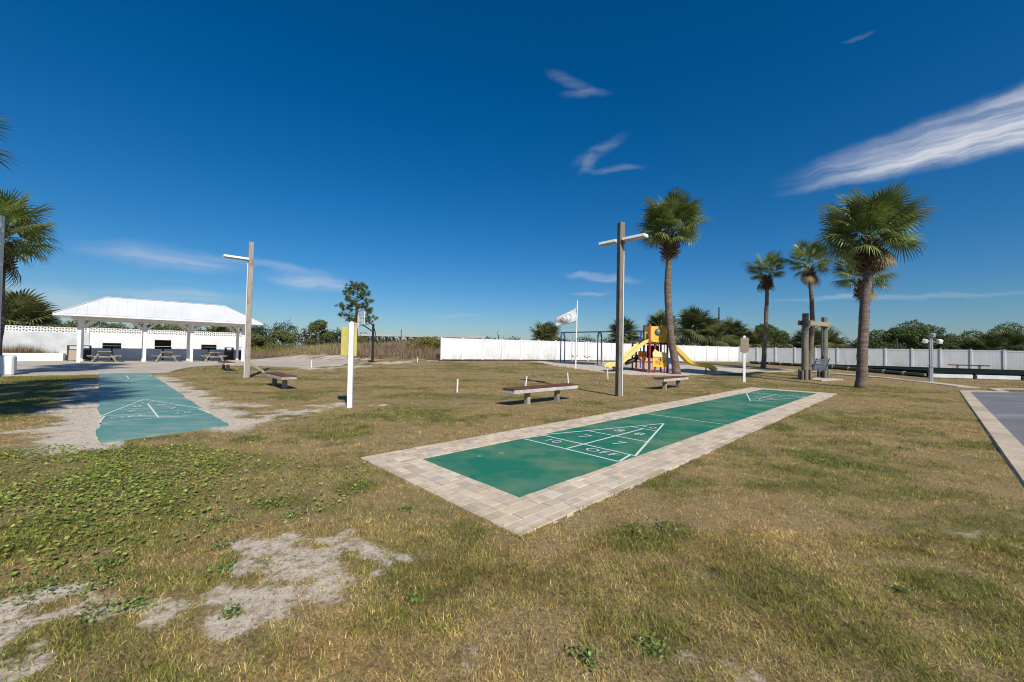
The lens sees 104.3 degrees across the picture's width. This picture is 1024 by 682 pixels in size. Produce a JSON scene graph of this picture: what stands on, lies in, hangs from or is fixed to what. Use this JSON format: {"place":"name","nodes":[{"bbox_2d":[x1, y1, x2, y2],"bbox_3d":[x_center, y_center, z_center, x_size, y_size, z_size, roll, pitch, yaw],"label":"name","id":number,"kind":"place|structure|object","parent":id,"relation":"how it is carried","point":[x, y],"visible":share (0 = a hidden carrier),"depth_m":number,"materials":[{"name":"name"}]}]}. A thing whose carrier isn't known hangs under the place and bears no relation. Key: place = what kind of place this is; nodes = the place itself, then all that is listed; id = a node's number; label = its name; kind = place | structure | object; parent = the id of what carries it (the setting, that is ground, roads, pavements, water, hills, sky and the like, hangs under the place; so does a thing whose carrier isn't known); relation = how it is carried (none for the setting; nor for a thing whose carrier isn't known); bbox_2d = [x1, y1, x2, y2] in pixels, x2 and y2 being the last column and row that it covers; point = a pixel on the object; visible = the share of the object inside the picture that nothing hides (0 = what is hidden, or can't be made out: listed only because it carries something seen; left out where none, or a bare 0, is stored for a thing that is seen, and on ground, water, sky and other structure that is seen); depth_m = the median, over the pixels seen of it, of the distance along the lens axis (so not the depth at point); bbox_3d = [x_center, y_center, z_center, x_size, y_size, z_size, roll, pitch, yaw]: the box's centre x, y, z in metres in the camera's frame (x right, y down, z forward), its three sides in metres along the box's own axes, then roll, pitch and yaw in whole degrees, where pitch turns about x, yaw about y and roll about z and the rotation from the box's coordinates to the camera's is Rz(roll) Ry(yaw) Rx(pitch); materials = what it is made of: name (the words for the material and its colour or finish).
{"place":"outdoors","nodes":[
{"label":"outdoors","id":0,"kind":"place"},
{"bbox_2d":[0,357,347,376],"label":"patio","id":1,"kind":"structure","parent":0,"point":[39,368],"depth_m":25.59,"materials":[{"name":"concrete"}]},
{"bbox_2d":[0,215,16,374],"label":"white post","id":2,"kind":"object","parent":1,"relation":"on","point":[8,364],"visible":1,"depth_m":16.66,"materials":[{"name":"paint"}]},
{"bbox_2d":[2,353,64,360],"bbox_3d":[-35.555,1.149,28.820,4.200,0.580,1.500,2,-2,-44],"label":"planter","id":3,"kind":"object","parent":1,"relation":"on","point":[40,356],"visible":0.89,"depth_m":28.92,"materials":[{"name":"white paint"}]},
{"bbox_2d":[2,342,58,352],"bbox_3d":[-35.715,0.580,28.917,3.906,1.180,1.946,2,-2,-41],"label":"dry grass clump","id":4,"kind":"object","parent":3,"relation":"in","point":[7,349],"visible":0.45,"depth_m":28.82,"materials":[{"name":"beige plant"}]},
{"bbox_2d":[67,345,76,360],"bbox_3d":[-32.940,0.900,29.902,0.620,1.160,0.620,2,-2,-44],"label":"litter bin","id":5,"kind":"object","parent":1,"relation":"on","point":[71,354],"visible":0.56,"depth_m":29.66,"materials":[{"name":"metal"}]},
{"bbox_2d":[83,345,91,359],"bbox_3d":[-33.083,0.918,30.880,0.620,1.160,0.620,2,-2,-44],"label":"litter bin","id":6,"kind":"object","parent":1,"relation":"on","point":[86,352],"visible":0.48,"depth_m":30.76,"materials":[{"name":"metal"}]},
{"bbox_2d":[87,351,120,361],"bbox_3d":[-29.912,1.136,29.222,1.850,0.762,1.760,0,-2,45],"label":"picnic table","id":7,"kind":"object","parent":1,"relation":"on","point":[98,355],"visible":1,"depth_m":28.86,"materials":[{"name":"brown wood"}]},
{"bbox_2d":[102,343,120,359],"bbox_3d":[-31.617,0.848,31.457,1.050,1.378,0.760,2,-2,-44],"label":"barbecue grill","id":8,"kind":"object","parent":1,"relation":"on","point":[111,346],"visible":0.96,"depth_m":31.41,"materials":[{"name":"metal"}]},
{"bbox_2d":[52,297,261,362],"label":"picnic pavilion","id":9,"kind":"structure","parent":1,"relation":"on","point":[133,311],"depth_m":30.29,"materials":[{"name":"white paint"}]},
{"bbox_2d":[155,340,170,359],"bbox_3d":[-29.492,0.770,33.651,1.050,1.705,0.938,2,-2,-44],"label":"barbecue grill","id":10,"kind":"object","parent":1,"relation":"on","point":[162,343],"visible":0.91,"depth_m":33.81,"materials":[{"name":"metal"}]},
{"bbox_2d":[151,351,179,361],"bbox_3d":[-27.456,1.232,31.614,1.760,0.762,1.850,2,-2,-43],"label":"picnic table","id":11,"kind":"object","parent":1,"relation":"on","point":[161,355],"visible":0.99,"depth_m":31.31,"materials":[{"name":"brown wood"}]},
{"bbox_2d":[201,345,216,359],"bbox_3d":[-27.213,1.020,35.746,1.050,1.378,0.760,2,-2,-44],"label":"barbecue grill","id":12,"kind":"object","parent":1,"relation":"on","point":[208,347],"visible":0.9,"depth_m":35.71,"materials":[{"name":"metal"}]},
{"bbox_2d":[198,352,225,360],"bbox_3d":[-25.378,1.316,33.778,1.850,0.762,1.760,0,-2,44],"label":"picnic table","id":13,"kind":"object","parent":1,"relation":"on","point":[215,353],"visible":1,"depth_m":33.52,"materials":[{"name":"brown wood"}]},
{"bbox_2d":[224,347,233,359],"bbox_3d":[-25.975,1.169,36.548,0.620,1.160,0.620,2,-2,-44],"label":"litter bin","id":14,"kind":"object","parent":1,"relation":"on","point":[228,354],"visible":0.91,"depth_m":36.41,"materials":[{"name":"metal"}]},
{"bbox_2d":[250,338,439,359],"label":"dune grass","id":15,"kind":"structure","parent":0,"point":[392,349],"depth_m":39.31,"materials":[{"name":"beige plant"}]},
{"bbox_2d":[0,345,1023,681],"bbox_3d":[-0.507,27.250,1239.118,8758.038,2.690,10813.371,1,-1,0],"label":"ground","id":16,"kind":"structure","parent":0,"point":[74,411],"depth_m":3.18,"materials":[{"name":"brown plant"}]},
{"bbox_2d":[0,113,23,170],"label":"palm tree","id":17,"kind":"object","parent":16,"relation":"on","point":[2,154],"visible":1,"depth_m":14.20,"materials":[{"name":"green plant"}]},
{"bbox_2d":[0,188,62,354],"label":"palm tree","id":18,"kind":"object","parent":16,"relation":"on","point":[16,210],"visible":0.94,"depth_m":18.05,"materials":[{"name":"green plant"}]},
{"bbox_2d":[5,288,64,331],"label":"cabbage palm","id":19,"kind":"object","parent":16,"relation":"on","point":[23,304],"visible":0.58,"depth_m":41.87,"materials":[{"name":"green plant"}]},
{"bbox_2d":[2,325,89,359],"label":"block wall","id":20,"kind":"structure","parent":16,"relation":"on","point":[59,341],"depth_m":30.16,"materials":[{"name":"white paint"}]},
{"bbox_2d":[39,316,267,344],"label":"scrub thicket","id":21,"kind":"object","parent":16,"relation":"on","point":[72,324],"visible":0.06,"depth_m":53.51,"materials":[{"name":"green plant"}]},
{"bbox_2d":[96,373,228,442],"bbox_3d":[-11.957,1.557,12.675,17.950,0.111,1.721,0,-2,44],"label":"shuffleboard court","id":22,"kind":"object","parent":16,"relation":"on","point":[136,405],"visible":0.99,"depth_m":8.57,"materials":[{"name":"green paint"}]},
{"bbox_2d":[89,328,245,359],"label":"block wall","id":23,"kind":"structure","parent":16,"relation":"on","point":[131,346],"depth_m":34.46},
{"bbox_2d":[0,441,378,576],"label":"vine leaves","id":24,"kind":"object","parent":16,"relation":"on","point":[7,497],"visible":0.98,"depth_m":3.96,"materials":[{"name":"green plant"}]},
{"bbox_2d":[29,317,404,346],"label":"woods","id":25,"kind":"object","parent":16,"relation":"on","point":[258,330],"visible":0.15,"depth_m":152.16,"materials":[{"name":"green plant"}]},
{"bbox_2d":[199,326,235,335],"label":"cabbage palm","id":26,"kind":"object","parent":16,"relation":"on","point":[216,329],"visible":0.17,"depth_m":51.63,"materials":[{"name":"green plant"}]},
{"bbox_2d":[218,361,234,370],"bbox_3d":[-16.053,1.409,22.340,0.455,0.515,2.351,2,-2,-44],"label":"bench","id":27,"kind":"object","parent":16,"relation":"on","point":[226,363],"visible":0.9,"depth_m":21.83,"materials":[{"name":"brown wood"}]},
{"bbox_2d":[223,242,265,377],"bbox_3d":[-11.790,-1.357,17.856,2.029,6.200,0.369,2,-2,-40],"label":"light pole","id":28,"kind":"object","parent":16,"relation":"on","point":[248,320],"visible":0.84,"depth_m":17.82,"materials":[{"name":"white paint"}]},
{"bbox_2d":[235,332,263,348],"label":"bush","id":29,"kind":"object","parent":16,"relation":"on","point":[256,338],"visible":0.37,"depth_m":51.15,"materials":[{"name":"green plant"}]},
{"bbox_2d":[256,329,297,348],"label":"bush","id":30,"kind":"object","parent":16,"relation":"on","point":[283,335],"visible":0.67,"depth_m":53.02,"materials":[{"name":"green plant"}]},
{"bbox_2d":[264,372,296,388],"bbox_3d":[-8.261,1.423,14.154,0.453,0.515,2.351,2,-2,-44],"label":"bench","id":31,"kind":"object","parent":16,"relation":"on","point":[283,377],"visible":0.89,"depth_m":13.68,"materials":[{"name":"brown wood"}]},
{"bbox_2d":[304,319,333,345],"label":"bush","id":32,"kind":"object","parent":16,"relation":"on","point":[325,335],"visible":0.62,"depth_m":58.17,"materials":[{"name":"green plant"}]},
{"bbox_2d":[251,343,434,356],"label":"dune goldenrod","id":33,"kind":"object","parent":16,"relation":"on","point":[254,347],"visible":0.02,"depth_m":49.69,"materials":[{"name":"green plant"}]},
{"bbox_2d":[341,321,356,407],"bbox_3d":[-4.034,0.593,9.795,0.370,2.170,0.171,1,-1,-10],"label":"score post","id":34,"kind":"object","parent":16,"relation":"on","point":[349,341],"visible":0.95,"depth_m":9.75,"materials":[{"name":"white paint"}]},
{"bbox_2d":[339,335,367,343],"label":"bush","id":35,"kind":"object","parent":16,"relation":"on","point":[361,340],"visible":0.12,"depth_m":57.54,"materials":[{"name":"green plant"}]},
{"bbox_2d":[334,279,378,336],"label":"pine tree","id":36,"kind":"object","parent":16,"relation":"on","point":[362,293],"visible":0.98,"depth_m":61.66,"materials":[{"name":"green plant"}]},
{"bbox_2d":[354,311,377,361],"bbox_3d":[-11.149,-0.287,30.257,1.575,3.800,1.343,1,-1,0],"label":"basketball hoop","id":37,"kind":"object","parent":16,"relation":"on","point":[372,349],"visible":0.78,"depth_m":30.57,"materials":[{"name":"black paint"}]},
{"bbox_2d":[301,333,485,346],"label":"bridge","id":38,"kind":"structure","parent":16,"relation":"on","point":[385,336],"depth_m":290.51,"materials":[{"name":"concrete"}]},
{"bbox_2d":[405,335,439,351],"bbox_3d":[-8.602,0.584,38.516,3.842,2.469,4.105,1,-1,0],"label":"shrub","id":39,"kind":"object","parent":16,"relation":"on","point":[434,341],"visible":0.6,"depth_m":38.02,"materials":[{"name":"green plant"}]},
{"bbox_2d":[0,414,919,675],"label":"weed patches","id":40,"kind":"object","parent":16,"relation":"on","point":[652,651],"visible":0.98,"depth_m":2.48,"materials":[{"name":"green plant"}]},
{"bbox_2d":[502,383,577,404],"bbox_3d":[0.879,1.534,11.359,2.750,0.515,0.450,2,-2,-44],"label":"bench","id":41,"kind":"object","parent":16,"relation":"on","point":[527,391],"visible":0.9,"depth_m":11.01,"materials":[{"name":"white concrete"}]},
{"bbox_2d":[530,321,562,340],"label":"cabbage palm","id":42,"kind":"object","parent":16,"relation":"on","point":[546,331],"visible":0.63,"depth_m":51.26,"materials":[{"name":"green plant"}]},
{"bbox_2d":[575,301,577,367],"bbox_3d":[4.479,-0.438,27.667,0.155,4.750,0.100,1,-1,0],"label":"flagpole","id":43,"kind":"object","parent":16,"relation":"on","point":[576,336],"visible":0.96,"depth_m":27.62,"materials":[{"name":"white metal"}]},
{"bbox_2d":[556,308,576,325],"bbox_3d":[3.784,-1.704,27.682,1.495,1.286,0.272,1,-1,5],"label":"flag","id":44,"kind":"object","parent":43,"relation":"attached to","point":[568,317],"visible":1,"depth_m":27.67,"materials":[{"name":"fabric"}]},
{"bbox_2d":[440,337,738,361],"bbox_3d":[10.757,1.089,40.540,36.674,1.972,0.156,2,-1,-24],"label":"vinyl fence","id":45,"kind":"object","parent":16,"relation":"on","point":[482,348],"visible":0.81,"depth_m":37.11,"materials":[{"name":"white plastic"}]},
{"bbox_2d":[360,387,836,537],"bbox_3d":[5.304,1.853,10.357,17.567,0.133,3.000,2,-2,-44],"label":"shuffleboard court","id":46,"kind":"object","parent":16,"relation":"on","point":[520,479],"visible":0.99,"depth_m":5.60,"materials":[{"name":"green paint"}]},
{"bbox_2d":[560,330,642,367],"bbox_3d":[6.959,0.642,31.646,7.454,2.838,0.690,0,-2,42],"label":"swing set","id":47,"kind":"object","parent":16,"relation":"on","point":[641,331],"visible":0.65,"depth_m":31.84,"materials":[{"name":"blue metal"}]},
{"bbox_2d":[359,332,881,345],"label":"woods","id":48,"kind":"object","parent":16,"relation":"on","point":[587,339],"visible":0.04,"depth_m":333.85,"materials":[{"name":"green plant"}]},
{"bbox_2d":[599,222,647,396],"bbox_3d":[3.682,-1.030,13.373,0.300,5.950,1.700,2,-2,-44],"label":"light pole","id":49,"kind":"object","parent":16,"relation":"on","point":[620,240],"visible":0.89,"depth_m":13.34,"materials":[{"name":"weathered wood"},{"name":"white paint"}]},
{"bbox_2d":[607,316,642,343],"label":"cabbage palm","id":50,"kind":"object","parent":16,"relation":"on","point":[628,326],"visible":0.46,"depth_m":55.38,"materials":[{"name":"green plant"}]},
{"bbox_2d":[637,308,682,344],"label":"cabbage palm","id":51,"kind":"object","parent":16,"relation":"on","point":[659,319],"visible":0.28,"depth_m":53.41,"materials":[{"name":"green plant"}]},
{"bbox_2d":[604,324,716,373],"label":"playground tower","id":52,"kind":"structure","parent":16,"relation":"on","point":[657,334],"depth_m":25.19,"materials":[{"name":"plastic"}]},
{"bbox_2d":[653,376,688,389],"bbox_3d":[6.624,1.748,16.535,2.350,0.516,0.452,2,-2,-44],"label":"bench","id":53,"kind":"object","parent":16,"relation":"on","point":[677,379],"visible":0.94,"depth_m":16.09,"materials":[{"name":"white concrete"}]},
{"bbox_2d":[632,186,713,373],"bbox_3d":[9.897,-3.583,24.903,4.780,11.505,4.777,1,-1,0],"label":"palm tree","id":54,"kind":"object","parent":16,"relation":"on","point":[684,215],"visible":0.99,"depth_m":24.35,"materials":[{"name":"green plant"}]},
{"bbox_2d":[673,304,722,345],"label":"cabbage palm","id":55,"kind":"object","parent":16,"relation":"on","point":[696,318],"visible":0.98,"depth_m":52.48,"materials":[{"name":"green plant"}]},
{"bbox_2d":[691,317,737,346],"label":"cabbage palm","id":56,"kind":"object","parent":16,"relation":"on","point":[720,339],"visible":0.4,"depth_m":53.86,"materials":[{"name":"green plant"}]},
{"bbox_2d":[719,316,755,346],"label":"cabbage palm","id":57,"kind":"object","parent":16,"relation":"on","point":[737,329],"visible":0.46,"depth_m":55.86,"materials":[{"name":"green plant"}]},
{"bbox_2d":[740,336,748,381],"bbox_3d":[11.828,0.927,20.281,0.370,2.430,0.171,1,-1,20],"label":"score post","id":58,"kind":"object","parent":16,"relation":"on","point":[744,344],"visible":0.94,"depth_m":20.23,"materials":[{"name":"white paint"}]},
{"bbox_2d":[742,327,774,347],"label":"cabbage palm","id":59,"kind":"object","parent":16,"relation":"on","point":[757,334],"visible":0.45,"depth_m":55.19,"materials":[{"name":"green plant"}]},
{"bbox_2d":[739,249,787,367],"bbox_3d":[19.811,-2.492,31.329,3.405,9.497,3.525,1,-1,0],"label":"palm tree","id":60,"kind":"object","parent":16,"relation":"on","point":[767,284],"visible":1,"depth_m":31.11,"materials":[{"name":"green plant"}]},
{"bbox_2d":[741,324,789,345],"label":"tree","id":61,"kind":"object","parent":16,"relation":"on","point":[779,336],"visible":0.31,"depth_m":57.79,"materials":[{"name":"green plant"}]},
{"bbox_2d":[633,333,909,348],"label":"woods","id":62,"kind":"object","parent":16,"relation":"on","point":[789,341],"visible":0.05,"depth_m":147.53,"materials":[{"name":"green plant"}]},
{"bbox_2d":[756,343,793,347],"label":"shrub","id":63,"kind":"object","parent":16,"relation":"on","point":[779,345],"visible":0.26,"depth_m":49.77,"materials":[{"name":"green plant"}]},
{"bbox_2d":[782,239,834,369],"bbox_3d":[21.722,-2.627,29.065,3.642,9.908,3.328,1,-1,0],"label":"palm tree","id":64,"kind":"object","parent":16,"relation":"on","point":[808,275],"visible":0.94,"depth_m":28.90,"materials":[{"name":"green plant"}]},
{"bbox_2d":[790,327,834,347],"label":"cabbage palm","id":65,"kind":"object","parent":16,"relation":"on","point":[796,343],"visible":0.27,"depth_m":56.47,"materials":[{"name":"green plant"}]},
{"bbox_2d":[812,377,842,380],"bbox_3d":[17.602,2.223,22.685,2.236,0.208,1.163,2,-1,-27],"label":"concrete pad","id":66,"kind":"object","parent":16,"relation":"on","point":[822,379],"visible":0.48,"depth_m":22.30,"materials":[{"name":"beige concrete"}]},
{"bbox_2d":[798,313,831,379],"bbox_3d":[17.454,0.406,22.962,2.801,3.876,0.664,2,-1,-29],"label":"timber swing frame","id":67,"kind":"object","parent":66,"relation":"on","point":[804,371],"visible":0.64,"depth_m":22.48,"materials":[{"name":"brown wood"}]},
{"bbox_2d":[809,350,829,370],"bbox_3d":[17.550,0.396,22.895,1.134,2.606,0.706,1,-1,-17],"label":"porch swing","id":68,"kind":"object","parent":67,"relation":"hanging from","point":[819,366],"visible":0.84,"depth_m":22.68,"materials":[{"name":"wood"}]},
{"bbox_2d":[819,326,847,348],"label":"cabbage palm","id":69,"kind":"object","parent":16,"relation":"on","point":[834,337],"visible":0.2,"depth_m":56.84,"materials":[{"name":"green plant"}]},
{"bbox_2d":[830,248,899,322],"bbox_3d":[22.171,-1.897,25.288,4.040,8.523,3.814,1,-1,0],"label":"palm tree","id":70,"kind":"object","parent":16,"relation":"on","point":[858,283],"visible":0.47,"depth_m":25.15,"materials":[{"name":"green plant"}]},
{"bbox_2d":[813,177,940,387],"bbox_3d":[16.765,-2.558,18.491,4.540,9.714,4.710,0,-2,41],"label":"palm tree","id":71,"kind":"object","parent":16,"relation":"on","point":[882,212],"visible":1,"depth_m":18.25,"materials":[{"name":"green plant"}]},
{"bbox_2d":[739,347,1023,369],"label":"vinyl fence","id":72,"kind":"object","parent":16,"relation":"on","point":[994,359],"visible":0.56,"depth_m":37.70,"materials":[{"name":"white plastic"}]},
{"bbox_2d":[757,333,1005,355],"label":"scrub thicket","id":73,"kind":"object","parent":16,"relation":"on","point":[953,344],"visible":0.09,"depth_m":57.29,"materials":[{"name":"green plant"}]},
{"bbox_2d":[749,361,1023,380],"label":"raised court","id":74,"kind":"object","parent":16,"relation":"on","point":[903,370],"visible":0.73,"depth_m":26.60,"materials":[{"name":"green concrete"}]},
{"bbox_2d":[869,325,920,347],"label":"tree","id":75,"kind":"object","parent":16,"relation":"on","point":[901,334],"visible":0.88,"depth_m":61.48,"materials":[{"name":"green plant"}]},
{"bbox_2d":[894,319,946,348],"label":"tree","id":76,"kind":"object","parent":16,"relation":"on","point":[923,330],"visible":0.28,"depth_m":61.80,"materials":[{"name":"green plant"}]},
{"bbox_2d":[922,333,942,381],"bbox_3d":[23.495,0.973,22.255,1.277,2.854,0.306,1,-1,-9],"label":"floodlight post","id":77,"kind":"object","parent":16,"relation":"on","point":[931,336],"visible":0.9,"depth_m":22.28,"materials":[{"name":"metal"}]},
{"bbox_2d":[908,334,962,347],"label":"tree","id":78,"kind":"object","parent":16,"relation":"on","point":[957,337],"visible":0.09,"depth_m":64.62,"materials":[{"name":"green plant"}]},
{"bbox_2d":[948,364,989,368],"bbox_3d":[37.565,2.248,32.775,0.380,0.570,2.300,2,-2,-44],"label":"bench","id":79,"kind":"object","parent":16,"relation":"on","point":[979,366],"visible":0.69,"depth_m":32.59,"materials":[{"name":"brown wood"}]},
{"bbox_2d":[960,332,1012,353],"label":"cabbage palm","id":80,"kind":"object","parent":16,"relation":"on","point":[985,342],"visible":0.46,"depth_m":55.49,"materials":[{"name":"green plant"}]},
{"bbox_2d":[959,388,1023,485],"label":"kerb","id":81,"kind":"structure","parent":16,"relation":"on","point":[1012,448],"depth_m":7.70,"materials":[{"name":"concrete"}]},
{"bbox_2d":[960,321,1023,340],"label":"tree","id":82,"kind":"object","parent":16,"relation":"on","point":[968,333],"visible":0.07,"depth_m":62.88,"materials":[{"name":"green plant"}]},
{"bbox_2d":[971,391,1023,445],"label":"paved court","id":83,"kind":"object","parent":16,"relation":"on","point":[1005,410],"visible":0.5,"depth_m":12.01,"materials":[{"name":"concrete"}]},
{"bbox_2d":[987,328,1023,350],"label":"cabbage palm","id":84,"kind":"object","parent":16,"relation":"on","point":[1013,340],"visible":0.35,"depth_m":56.27,"materials":[{"name":"green plant"}]},
{"bbox_2d":[0,0,1023,346],"label":"sky","id":85,"kind":"structure","parent":0,"point":[469,163],"materials":[{"name":"blue"}]},
{"bbox_2d":[470,348,1020,365],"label":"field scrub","id":86,"kind":"object","parent":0,"point":[927,351],"depth_m":40.73,"materials":[{"name":"green plant"}]},
{"bbox_2d":[746,370,816,372],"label":"path","id":87,"kind":"structure","parent":0,"point":[775,371],"depth_m":27.58,"materials":[{"name":"concrete"}]},
{"bbox_2d":[679,363,979,387],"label":"path","id":88,"kind":"structure","parent":0,"point":[947,384],"depth_m":23.42,"materials":[{"name":"concrete"}]}
]}

